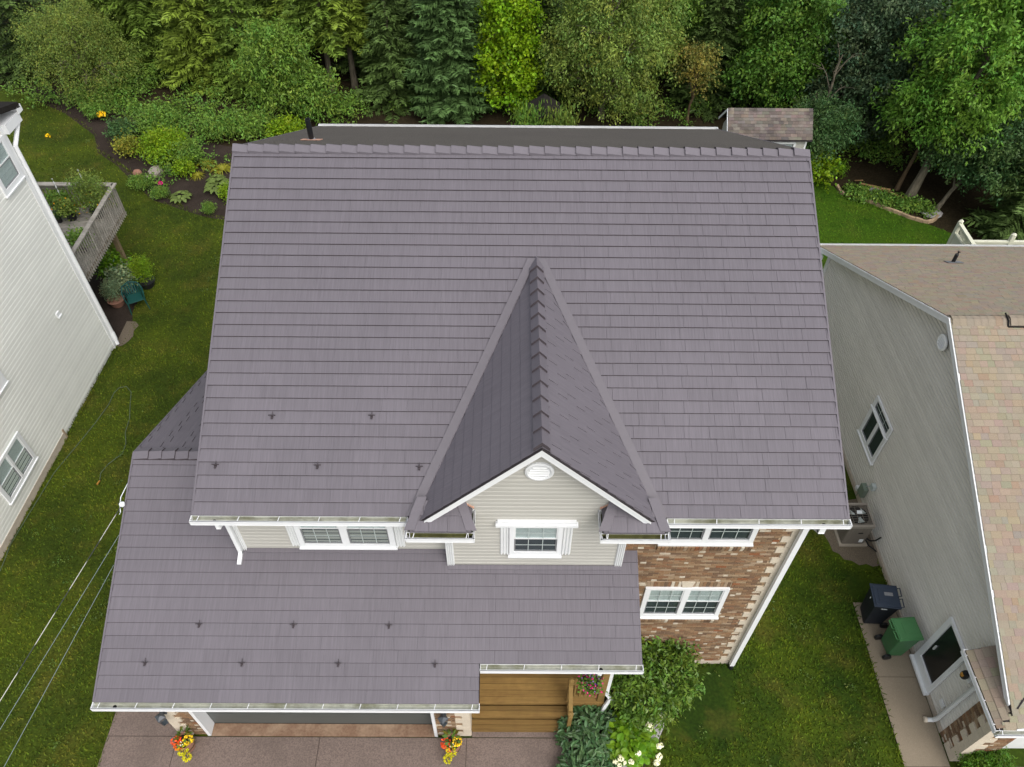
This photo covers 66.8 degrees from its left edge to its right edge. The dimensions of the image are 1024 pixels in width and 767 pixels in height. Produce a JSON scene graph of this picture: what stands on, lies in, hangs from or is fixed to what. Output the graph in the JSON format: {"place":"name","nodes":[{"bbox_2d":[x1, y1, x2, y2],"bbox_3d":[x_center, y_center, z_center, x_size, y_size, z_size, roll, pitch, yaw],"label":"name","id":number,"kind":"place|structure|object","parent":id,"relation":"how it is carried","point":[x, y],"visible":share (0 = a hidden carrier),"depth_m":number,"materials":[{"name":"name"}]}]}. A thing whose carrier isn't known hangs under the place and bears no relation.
{"place":"outdoors","nodes":[
{"label":"outdoors","id":0,"kind":"place"},
{"bbox_2d":[108,711,176,735],"bbox_3d":[-7.896,6.948,17.222,1.550,0.032,1.690,0,48,0],"label":"driveway strip","id":1,"kind":"object","parent":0,"point":[128,723],"visible":0.21,"depth_m":16.78,"materials":[{"name":"concrete"}]},
{"bbox_2d":[97,736,569,766],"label":"driveway","id":2,"kind":"structure","parent":0,"point":[139,751],"depth_m":16.45,"materials":[{"name":"concrete"}]},
{"bbox_2d":[170,724,194,762],"bbox_3d":[-6.822,7.543,16.260,0.491,0.641,0.637,-35,57,-28],"label":"flower pot","id":3,"kind":"object","parent":2,"relation":"on","point":[184,743],"visible":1,"depth_m":16.18,"materials":[{"name":"ceramic"}]},
{"bbox_2d":[440,728,461,763],"bbox_3d":[-1.266,7.571,16.272,0.472,0.671,0.707,0,48,0],"label":"flower pot","id":4,"kind":"object","parent":2,"relation":"on","point":[452,744],"visible":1,"depth_m":16.18,"materials":[{"name":"ceramic"}]},
{"bbox_2d":[0,0,1009,239],"bbox_3d":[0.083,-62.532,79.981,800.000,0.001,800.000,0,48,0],"label":"ground","id":5,"kind":"structure","parent":0,"point":[953,209],"depth_m":33.89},
{"bbox_2d":[0,0,72,90],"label":"fir tree","id":6,"kind":"object","parent":5,"relation":"on","point":[6,11],"visible":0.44,"depth_m":35.02,"materials":[{"name":"green plant"}]},
{"bbox_2d":[38,0,103,49],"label":"fir tree","id":7,"kind":"object","parent":5,"relation":"on","point":[61,11],"visible":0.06,"depth_m":36.51,"materials":[{"name":"green plant"}]},
{"bbox_2d":[5,0,150,107],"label":"broadleaf tree","id":8,"kind":"object","parent":5,"relation":"on","point":[68,39],"visible":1,"depth_m":33.08,"materials":[{"name":"green plant"}]},
{"bbox_2d":[70,0,154,71],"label":"fir tree","id":9,"kind":"object","parent":5,"relation":"on","point":[99,2],"visible":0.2,"depth_m":35.35,"materials":[{"name":"green plant"}]},
{"bbox_2d":[25,85,231,219],"bbox_3d":[-15.597,-9.812,32.257,17.384,0.001,4.726,23,52,19],"label":"garden bed","id":10,"kind":"object","parent":5,"relation":"on","point":[98,126],"visible":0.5,"depth_m":31.56,"materials":[{"name":"soil"}]},
{"bbox_2d":[77,98,111,122],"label":"green shrub","id":11,"kind":"object","parent":10,"relation":"on","point":[93,109],"visible":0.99,"depth_m":33.31,"materials":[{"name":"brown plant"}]},
{"bbox_2d":[102,112,137,140],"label":"green shrub","id":12,"kind":"object","parent":10,"relation":"on","point":[117,125],"visible":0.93,"depth_m":32.03,"materials":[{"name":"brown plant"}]},
{"bbox_2d":[109,128,142,158],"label":"yellow shrub","id":13,"kind":"object","parent":10,"relation":"on","point":[130,143],"visible":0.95,"depth_m":31.36,"materials":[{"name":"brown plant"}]},
{"bbox_2d":[126,170,153,191],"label":"green shrub","id":14,"kind":"object","parent":10,"relation":"on","point":[139,181],"visible":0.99,"depth_m":29.92,"materials":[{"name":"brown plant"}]},
{"bbox_2d":[127,103,181,131],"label":"green shrub","id":15,"kind":"object","parent":10,"relation":"on","point":[158,117],"visible":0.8,"depth_m":32.62,"materials":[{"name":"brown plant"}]},
{"bbox_2d":[147,183,169,199],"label":"green shrub","id":16,"kind":"object","parent":10,"relation":"on","point":[159,192],"visible":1,"depth_m":29.57,"materials":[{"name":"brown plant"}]},
{"bbox_2d":[131,122,189,167],"bbox_3d":[-13.994,-9.619,31.199,2.470,1.464,2.359,0,48,0],"label":"lime shrub","id":17,"kind":"object","parent":10,"relation":"on","point":[160,139],"visible":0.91,"depth_m":30.95,"materials":[{"name":"green plant"}]},
{"bbox_2d":[170,190,191,202],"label":"hosta","id":18,"kind":"object","parent":10,"relation":"on","point":[175,199],"visible":1,"depth_m":29.57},
{"bbox_2d":[166,154,197,178],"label":"yellow shrub","id":19,"kind":"object","parent":10,"relation":"on","point":[179,166],"visible":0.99,"depth_m":30.55,"materials":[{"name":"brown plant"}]},
{"bbox_2d":[161,135,207,167],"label":"green shrub","id":20,"kind":"object","parent":10,"relation":"on","point":[184,152],"visible":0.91,"depth_m":30.87,"materials":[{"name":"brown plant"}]},
{"bbox_2d":[199,199,217,214],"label":"green shrub","id":21,"kind":"object","parent":10,"relation":"on","point":[206,207],"visible":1,"depth_m":28.98,"materials":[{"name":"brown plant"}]},
{"bbox_2d":[204,177,228,195],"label":"hosta","id":22,"kind":"object","parent":10,"relation":"on","point":[209,185],"visible":0.81,"depth_m":29.97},
{"bbox_2d":[193,109,241,146],"bbox_3d":[-12.274,-10.794,32.438,2.174,1.367,2.089,-7,48,-7],"label":"green shrub","id":23,"kind":"object","parent":10,"relation":"on","point":[221,128],"visible":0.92,"depth_m":32.26,"materials":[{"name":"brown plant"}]},
{"bbox_2d":[209,163,230,174],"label":"daylily","id":24,"kind":"object","parent":10,"relation":"on","point":[224,167],"visible":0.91,"depth_m":31.05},
{"bbox_2d":[215,181,228,204],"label":"yellow shrub","id":25,"kind":"object","parent":10,"relation":"on","point":[224,189],"visible":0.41,"depth_m":29.52,"materials":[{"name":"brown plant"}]},
{"bbox_2d":[98,0,202,88],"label":"fir tree","id":26,"kind":"object","parent":5,"relation":"on","point":[148,26],"visible":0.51,"depth_m":34.88,"materials":[{"name":"green plant"}]},
{"bbox_2d":[148,165,162,177],"bbox_3d":[-14.180,-8.439,30.862,0.548,0.360,0.609,-26,53,-22],"label":"rock","id":27,"kind":"object","parent":5,"relation":"on","point":[154,170],"visible":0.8,"depth_m":30.69,"materials":[{"name":"stone"}]},
{"bbox_2d":[149,0,243,99],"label":"fir tree","id":28,"kind":"object","parent":5,"relation":"on","point":[187,58],"visible":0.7,"depth_m":33.91,"materials":[{"name":"green plant"}]},
{"bbox_2d":[201,0,268,105],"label":"fir tree","id":29,"kind":"object","parent":5,"relation":"on","point":[225,40],"visible":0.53,"depth_m":33.62,"materials":[{"name":"green plant"}]},
{"bbox_2d":[230,99,277,141],"bbox_3d":[-10.679,-10.938,32.550,2.189,1.432,2.278,9,49,7],"label":"green shrub","id":30,"kind":"object","parent":5,"relation":"on","point":[255,122],"visible":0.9,"depth_m":32.31,"materials":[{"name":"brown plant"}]},
{"bbox_2d":[225,0,311,56],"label":"fir tree","id":31,"kind":"object","parent":5,"relation":"on","point":[265,4],"visible":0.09,"depth_m":35.32,"materials":[{"name":"green plant"}]},
{"bbox_2d":[221,8,325,119],"bbox_3d":[-9.790,-13.393,32.725,4.201,4.564,4.076,-31,55,-25],"label":"broadleaf tree","id":32,"kind":"object","parent":5,"relation":"on","point":[271,56],"visible":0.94,"depth_m":32.01,"materials":[{"name":"green plant"}]},
{"bbox_2d":[263,110,306,136],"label":"yellow shrub","id":33,"kind":"object","parent":5,"relation":"on","point":[288,124],"visible":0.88,"depth_m":32.00,"materials":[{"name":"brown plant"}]},
{"bbox_2d":[260,0,323,75],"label":"spruce tree","id":34,"kind":"object","parent":5,"relation":"on","point":[278,11],"visible":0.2,"depth_m":34.01,"materials":[{"name":"green plant"}]},
{"bbox_2d":[279,61,351,124],"bbox_3d":[-8.427,-12.276,33.102,3.035,2.926,2.806,0,48,0],"label":"broadleaf tree","id":35,"kind":"object","parent":5,"relation":"on","point":[315,101],"visible":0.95,"depth_m":32.77,"materials":[{"name":"green plant"}]},
{"bbox_2d":[277,0,361,91],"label":"spruce tree","id":36,"kind":"object","parent":5,"relation":"on","point":[303,6],"visible":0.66,"depth_m":32.75,"materials":[{"name":"green plant"}]},
{"bbox_2d":[303,0,381,88],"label":"spruce tree","id":37,"kind":"object","parent":5,"relation":"on","point":[358,27],"visible":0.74,"depth_m":32.88,"materials":[{"name":"green plant"}]},
{"bbox_2d":[331,0,405,80],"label":"fir tree","id":38,"kind":"object","parent":5,"relation":"on","point":[360,74],"visible":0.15,"depth_m":35.60,"materials":[{"name":"green plant"}]},
{"bbox_2d":[353,0,427,123],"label":"fir tree","id":39,"kind":"object","parent":5,"relation":"on","point":[391,68],"visible":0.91,"depth_m":33.03,"materials":[{"name":"green plant"}]},
{"bbox_2d":[376,0,450,92],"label":"fir tree","id":40,"kind":"object","parent":5,"relation":"on","point":[410,15],"visible":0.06,"depth_m":34.01,"materials":[{"name":"green plant"}]},
{"bbox_2d":[401,0,502,124],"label":"blue spruce","id":41,"kind":"object","parent":5,"relation":"on","point":[447,84],"visible":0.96,"depth_m":32.22,"materials":[{"name":"green plant"}]},
{"bbox_2d":[0,56,963,186],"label":"undergrowth","id":42,"kind":"object","parent":5,"relation":"on","point":[188,121],"visible":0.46,"depth_m":33.58,"materials":[{"name":"plant"}]},
{"bbox_2d":[461,0,528,46],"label":"broadleaf tree","id":43,"kind":"object","parent":5,"relation":"on","point":[479,20],"visible":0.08,"depth_m":36.26,"materials":[{"name":"green plant"}]},
{"bbox_2d":[470,0,547,117],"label":"broadleaf tree","id":44,"kind":"object","parent":5,"relation":"on","point":[510,76],"visible":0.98,"depth_m":31.64,"materials":[{"name":"green plant"}]},
{"bbox_2d":[510,87,547,125],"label":"green shrub","id":45,"kind":"object","parent":5,"relation":"on","point":[528,120],"visible":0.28,"depth_m":29.90,"materials":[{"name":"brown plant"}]},
{"bbox_2d":[528,94,560,125],"bbox_3d":[1.286,-10.281,31.378,1.300,2.180,1.700,0,48,0],"label":"playhouse","id":46,"kind":"object","parent":5,"relation":"on","point":[535,101],"visible":0.37,"depth_m":30.86,"materials":[{"name":"grey"}]},
{"bbox_2d":[518,0,581,100],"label":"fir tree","id":47,"kind":"object","parent":5,"relation":"on","point":[549,91],"visible":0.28,"depth_m":33.47,"materials":[{"name":"green plant"}]},
{"bbox_2d":[541,91,584,125],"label":"green shrub","id":48,"kind":"object","parent":5,"relation":"on","point":[569,121],"visible":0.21,"depth_m":29.92,"materials":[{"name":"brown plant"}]},
{"bbox_2d":[560,0,633,41],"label":"broadleaf tree","id":49,"kind":"object","parent":5,"relation":"on","point":[575,1],"visible":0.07,"depth_m":35.91,"materials":[{"name":"green plant"}]},
{"bbox_2d":[529,0,699,125],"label":"broadleaf tree","id":50,"kind":"object","parent":5,"relation":"on","point":[610,60],"visible":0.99,"depth_m":30.86,"materials":[{"name":"green plant"}]},
{"bbox_2d":[623,0,737,81],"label":"broadleaf tree","id":51,"kind":"object","parent":5,"relation":"on","point":[696,21],"visible":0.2,"depth_m":33.50,"materials":[{"name":"green plant"}]},
{"bbox_2d":[664,32,724,122],"bbox_3d":[7.627,-12.875,32.570,2.712,4.096,2.410,13,49,11],"label":"broadleaf tree","id":52,"kind":"object","parent":5,"relation":"on","point":[697,66],"visible":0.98,"depth_m":31.87,"materials":[{"name":"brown plant"}]},
{"bbox_2d":[663,0,751,122],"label":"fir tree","id":53,"kind":"object","parent":5,"relation":"on","point":[718,7],"visible":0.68,"depth_m":33.02,"materials":[{"name":"green plant"}]},
{"bbox_2d":[715,0,849,107],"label":"broadleaf tree","id":54,"kind":"object","parent":5,"relation":"on","point":[779,61],"visible":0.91,"depth_m":30.94,"materials":[{"name":"green plant"}]},
{"bbox_2d":[779,43,871,171],"bbox_3d":[12.007,-10.368,29.929,3.740,4.704,3.750,-36,57,-28],"label":"broadleaf tree","id":55,"kind":"object","parent":5,"relation":"on","point":[829,130],"visible":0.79,"depth_m":29.38,"materials":[{"name":"green plant"}]},
{"bbox_2d":[830,158,850,178],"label":"green shrub","id":56,"kind":"object","parent":5,"relation":"on","point":[842,170],"visible":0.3,"depth_m":31.00,"materials":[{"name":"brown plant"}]},
{"bbox_2d":[787,0,963,149],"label":"broadleaf tree","id":57,"kind":"object","parent":5,"relation":"on","point":[886,18],"visible":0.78,"depth_m":29.40,"materials":[{"name":"green plant"}]},
{"bbox_2d":[835,184,938,223],"bbox_3d":[14.324,-6.897,29.870,3.924,0.130,0.716,25,52,21],"label":"bed edging","id":58,"kind":"object","parent":5,"relation":"on","point":[907,216],"visible":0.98,"depth_m":29.46,"materials":[{"name":"stone"}]},
{"bbox_2d":[837,180,940,218],"bbox_3d":[14.519,-7.069,29.921,3.812,0.874,1.516,21,51,18],"label":"ground cover","id":59,"kind":"object","parent":5,"relation":"on","point":[862,194],"visible":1,"depth_m":29.78,"materials":[{"name":"plant"}]},
{"bbox_2d":[894,128,928,190],"bbox_3d":[15.566,-9.296,29.154,0.937,4.522,0.209,-20,51,-17],"label":"slim tree","id":60,"kind":"object","parent":5,"relation":"on","point":[901,180],"visible":0.52,"depth_m":30.12,"materials":[{"name":"brown plant"}]},
{"bbox_2d":[857,0,998,117],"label":"broadleaf tree","id":61,"kind":"object","parent":5,"relation":"on","point":[945,1],"visible":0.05,"depth_m":30.94,"materials":[{"name":"green plant"}]},
{"bbox_2d":[867,0,1023,199],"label":"broadleaf tree","id":62,"kind":"object","parent":5,"relation":"on","point":[967,44],"visible":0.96,"depth_m":26.50,"materials":[{"name":"green plant"}]},
{"bbox_2d":[911,91,1023,209],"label":"broadleaf tree","id":63,"kind":"object","parent":5,"relation":"on","point":[971,171],"visible":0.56,"depth_m":27.74,"materials":[{"name":"green plant"}]},
{"bbox_2d":[918,76,1023,198],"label":"broadleaf tree","id":64,"kind":"object","parent":5,"relation":"on","point":[1001,138],"visible":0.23,"depth_m":27.19,"materials":[{"name":"green plant"}]},
{"bbox_2d":[962,154,1023,239],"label":"hemlock tree","id":65,"kind":"object","parent":5,"relation":"on","point":[1008,221],"visible":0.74,"depth_m":27.77,"materials":[{"name":"green plant"}]},
{"bbox_2d":[0,88,1023,766],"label":"lawn","id":66,"kind":"structure","parent":0,"point":[716,710],"depth_m":19.18,"materials":[{"name":"plant"}]},
{"bbox_2d":[0,101,118,560],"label":"pale house","id":67,"kind":"structure","parent":66,"relation":"on","point":[59,342],"depth_m":20.43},
{"bbox_2d":[0,386,131,570],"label":"garden hose","id":68,"kind":"object","parent":66,"relation":"on","point":[65,459],"visible":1,"depth_m":21.54,"materials":[{"name":"rubber"}]},
{"bbox_2d":[88,265,138,337],"bbox_3d":[-13.943,-2.706,25.866,3.300,0.001,4.200,0,48,0],"label":"mulch strip","id":69,"kind":"object","parent":66,"relation":"on","point":[118,318],"visible":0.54,"depth_m":25.65,"materials":[{"name":"soil"}]},
{"bbox_2d":[37,182,130,280],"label":"raised deck","id":70,"kind":"structure","parent":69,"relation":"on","point":[106,227],"depth_m":24.42,"materials":[{"name":"grey wood"}]},
{"bbox_2d":[44,187,73,208],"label":"potted plant","id":71,"kind":"object","parent":70,"relation":"on","point":[51,196],"visible":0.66,"depth_m":24.70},
{"bbox_2d":[51,193,85,221],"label":"potted plant","id":72,"kind":"object","parent":70,"relation":"on","point":[66,209],"visible":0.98,"depth_m":24.50,"materials":[{"name":"green plant"}]},
{"bbox_2d":[64,221,94,257],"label":"potted plant","id":73,"kind":"object","parent":70,"relation":"on","point":[74,235],"visible":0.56,"depth_m":23.41,"materials":[{"name":"green plant"}]},
{"bbox_2d":[61,164,116,218],"bbox_3d":[-13.210,-6.037,24.387,1.506,1.856,1.365,0,48,0],"label":"potted plant","id":74,"kind":"object","parent":70,"relation":"on","point":[87,193],"visible":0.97,"depth_m":24.18,"materials":[{"name":"green plant"}]},
{"bbox_2d":[98,277,124,307],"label":"potted plant","id":75,"kind":"object","parent":69,"relation":"on","point":[115,300],"visible":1,"depth_m":25.38,"materials":[{"name":"plant"}]},
{"bbox_2d":[91,241,131,279],"bbox_3d":[-13.493,-4.077,26.238,1.591,1.278,1.571,26,53,21],"label":"potted plant","id":76,"kind":"object","parent":69,"relation":"on","point":[105,261],"visible":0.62,"depth_m":25.99,"materials":[{"name":"plant"}]},
{"bbox_2d":[101,257,142,294],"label":"potted plant","id":77,"kind":"object","parent":69,"relation":"on","point":[120,275],"visible":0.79,"depth_m":25.69,"materials":[{"name":"plant"}]},
{"bbox_2d":[117,321,138,345],"bbox_3d":[-12.321,-1.584,24.866,0.450,0.001,1.200,0,48,0],"label":"gravel patch","id":78,"kind":"object","parent":66,"relation":"on","point":[125,332],"visible":1,"depth_m":24.91,"materials":[{"name":"gravel"}]},
{"bbox_2d":[121,281,149,314],"bbox_3d":[-12.381,-2.848,25.435,0.667,0.850,0.681,-23,52,-20],"label":"plastic chair","id":79,"kind":"object","parent":66,"relation":"on","point":[134,297],"visible":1,"depth_m":25.38,"materials":[{"name":"plastic"}]},
{"bbox_2d":[124,250,154,289],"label":"potted plant","id":80,"kind":"object","parent":66,"relation":"on","point":[147,282],"visible":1,"depth_m":25.88,"materials":[{"name":"plant"}]},
{"bbox_2d":[212,723,434,736],"bbox_3d":[-4.057,7.339,16.906,4.790,0.036,0.678,0,48,0],"label":"garage apron","id":81,"kind":"object","parent":66,"relation":"on","point":[330,730],"visible":0.36,"depth_m":16.75,"materials":[{"name":"concrete"}]},
{"bbox_2d":[90,118,851,736],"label":"brick house","id":82,"kind":"structure","parent":66,"relation":"on","point":[446,422],"depth_m":13.49,"materials":[{"name":"tile"}]},
{"bbox_2d":[4,565,113,766],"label":"service cable","id":83,"kind":"object","parent":82,"relation":"attached to","point":[56,670],"visible":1,"depth_m":12.51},
{"bbox_2d":[0,535,118,728],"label":"service cable","id":84,"kind":"object","parent":82,"relation":"attached to","point":[57,635],"visible":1,"depth_m":12.73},
{"bbox_2d":[0,507,120,700],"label":"service cable","id":85,"kind":"object","parent":82,"relation":"attached to","point":[58,607],"visible":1,"depth_m":12.82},
{"bbox_2d":[206,712,431,723],"bbox_3d":[-4.049,6.582,15.998,4.798,2.360,0.070,0,48,0],"label":"garage door","id":86,"kind":"structure","parent":82,"relation":"in","point":[217,717],"depth_m":16.59,"materials":[{"name":"metal"}]},
{"bbox_2d":[576,674,604,696],"bbox_3d":[1.506,5.312,14.432,0.548,1.827,0.449,0,48,0],"label":"hanging basket","id":87,"kind":"object","parent":82,"relation":"hanging from","point":[590,682],"visible":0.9,"depth_m":14.85,"materials":[{"name":"multicoloured plant"}]},
{"bbox_2d":[472,731,567,737],"bbox_3d":[0.187,7.556,16.759,2.100,0.030,0.178,0,48,0],"label":"porch apron","id":88,"kind":"object","parent":66,"relation":"on","point":[515,734],"visible":0.5,"depth_m":16.72,"materials":[{"name":"concrete"}]},
{"bbox_2d":[472,673,609,732],"bbox_3d":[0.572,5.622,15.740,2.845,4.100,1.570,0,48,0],"label":"wooden porch","id":89,"kind":"object","parent":66,"relation":"on","point":[526,702],"visible":0.7,"depth_m":16.70,"materials":[{"name":"brown wood"}]},
{"bbox_2d":[569,678,661,766],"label":"planting bed","id":90,"kind":"object","parent":66,"relation":"on","point":[600,731],"visible":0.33,"depth_m":16.95,"materials":[{"name":"soil"}]},
{"bbox_2d":[554,749,605,766],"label":"peony","id":91,"kind":"object","parent":90,"relation":"on","point":[572,761],"visible":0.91,"depth_m":16.05,"materials":[{"name":"green plant"}]},
{"bbox_2d":[553,705,616,766],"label":"peony","id":92,"kind":"object","parent":90,"relation":"on","point":[587,744],"visible":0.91,"depth_m":16.31,"materials":[{"name":"green plant"}]},
{"bbox_2d":[601,708,658,766],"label":"hydrangea","id":93,"kind":"object","parent":90,"relation":"on","point":[628,745],"visible":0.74,"depth_m":16.17,"materials":[{"name":"green plant"}]},
{"bbox_2d":[600,635,710,736],"bbox_3d":[2.919,6.274,16.774,2.618,1.802,2.676,0,48,0],"label":"rhododendron","id":94,"kind":"object","parent":90,"relation":"on","point":[665,682],"visible":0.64,"depth_m":16.29,"materials":[{"name":"green plant"}]},
{"bbox_2d":[718,108,812,148],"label":"garden shed","id":95,"kind":"structure","parent":66,"relation":"on","point":[792,127],"depth_m":28.46,"materials":[{"name":"beige"}]},
{"bbox_2d":[810,145,846,193],"bbox_3d":[11.952,-8.716,30.529,2.283,1.743,2.263,29,54,23],"label":"cedar shrub","id":96,"kind":"object","parent":66,"relation":"on","point":[826,170],"visible":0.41,"depth_m":30.14,"materials":[{"name":"green plant"}]},
{"bbox_2d":[824,499,879,566],"bbox_3d":[8.698,3.848,20.189,1.220,0.001,2.040,0,48,0],"label":"gravel bed","id":97,"kind":"object","parent":66,"relation":"on","point":[862,555],"visible":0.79,"depth_m":19.79,"materials":[{"name":"gravel"}]},
{"bbox_2d":[833,503,880,551],"bbox_3d":[8.834,3.659,19.733,0.905,0.944,0.949,0,48,0],"label":"air conditioner","id":98,"kind":"object","parent":97,"relation":"on","point":[863,526],"visible":0.74,"depth_m":19.57,"materials":[{"name":"metal"}]},
{"bbox_2d":[820,243,1023,760],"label":"grey house","id":99,"kind":"structure","parent":66,"relation":"on","point":[927,344],"depth_m":17.04,"materials":[{"name":"plastic"}]},
{"bbox_2d":[909,617,964,695],"bbox_3d":[9.228,5.928,16.834,0.120,2.040,0.920,0,48,0],"label":"side door","id":100,"kind":"structure","parent":99,"relation":"in","point":[940,655],"depth_m":16.85,"materials":[{"name":"white glass"}]},
{"bbox_2d":[1003,738,1023,747],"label":"garage door","id":101,"kind":"structure","parent":99,"relation":"in","point":[1018,742],"depth_m":16.44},
{"bbox_2d":[946,219,1023,244],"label":"vinyl deck","id":102,"kind":"structure","parent":66,"relation":"on","point":[955,237],"depth_m":25.08,"materials":[{"name":"plastic"}]},
{"bbox_2d":[955,746,1017,766],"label":"boxwood","id":103,"kind":"object","parent":66,"relation":"on","point":[1001,758],"visible":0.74,"depth_m":15.84,"materials":[{"name":"green plant"}]},
{"bbox_2d":[853,602,949,766],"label":"side path","id":104,"kind":"structure","parent":0,"point":[917,738],"depth_m":17.20,"materials":[{"name":"concrete"}]},
{"bbox_2d":[860,583,904,627],"bbox_3d":[8.631,5.223,18.215,0.685,1.078,0.582,5,48,4],"label":"wheelie bin","id":105,"kind":"object","parent":104,"relation":"on","point":[880,604],"visible":1,"depth_m":17.93,"materials":[{"name":"plastic"}]},
{"bbox_2d":[874,617,923,659],"bbox_3d":[8.792,5.811,17.690,0.618,1.072,0.541,-3,48,-3],"label":"wheelie bin","id":106,"kind":"object","parent":104,"relation":"on","point":[901,636],"visible":1,"depth_m":17.41,"materials":[{"name":"plastic"}]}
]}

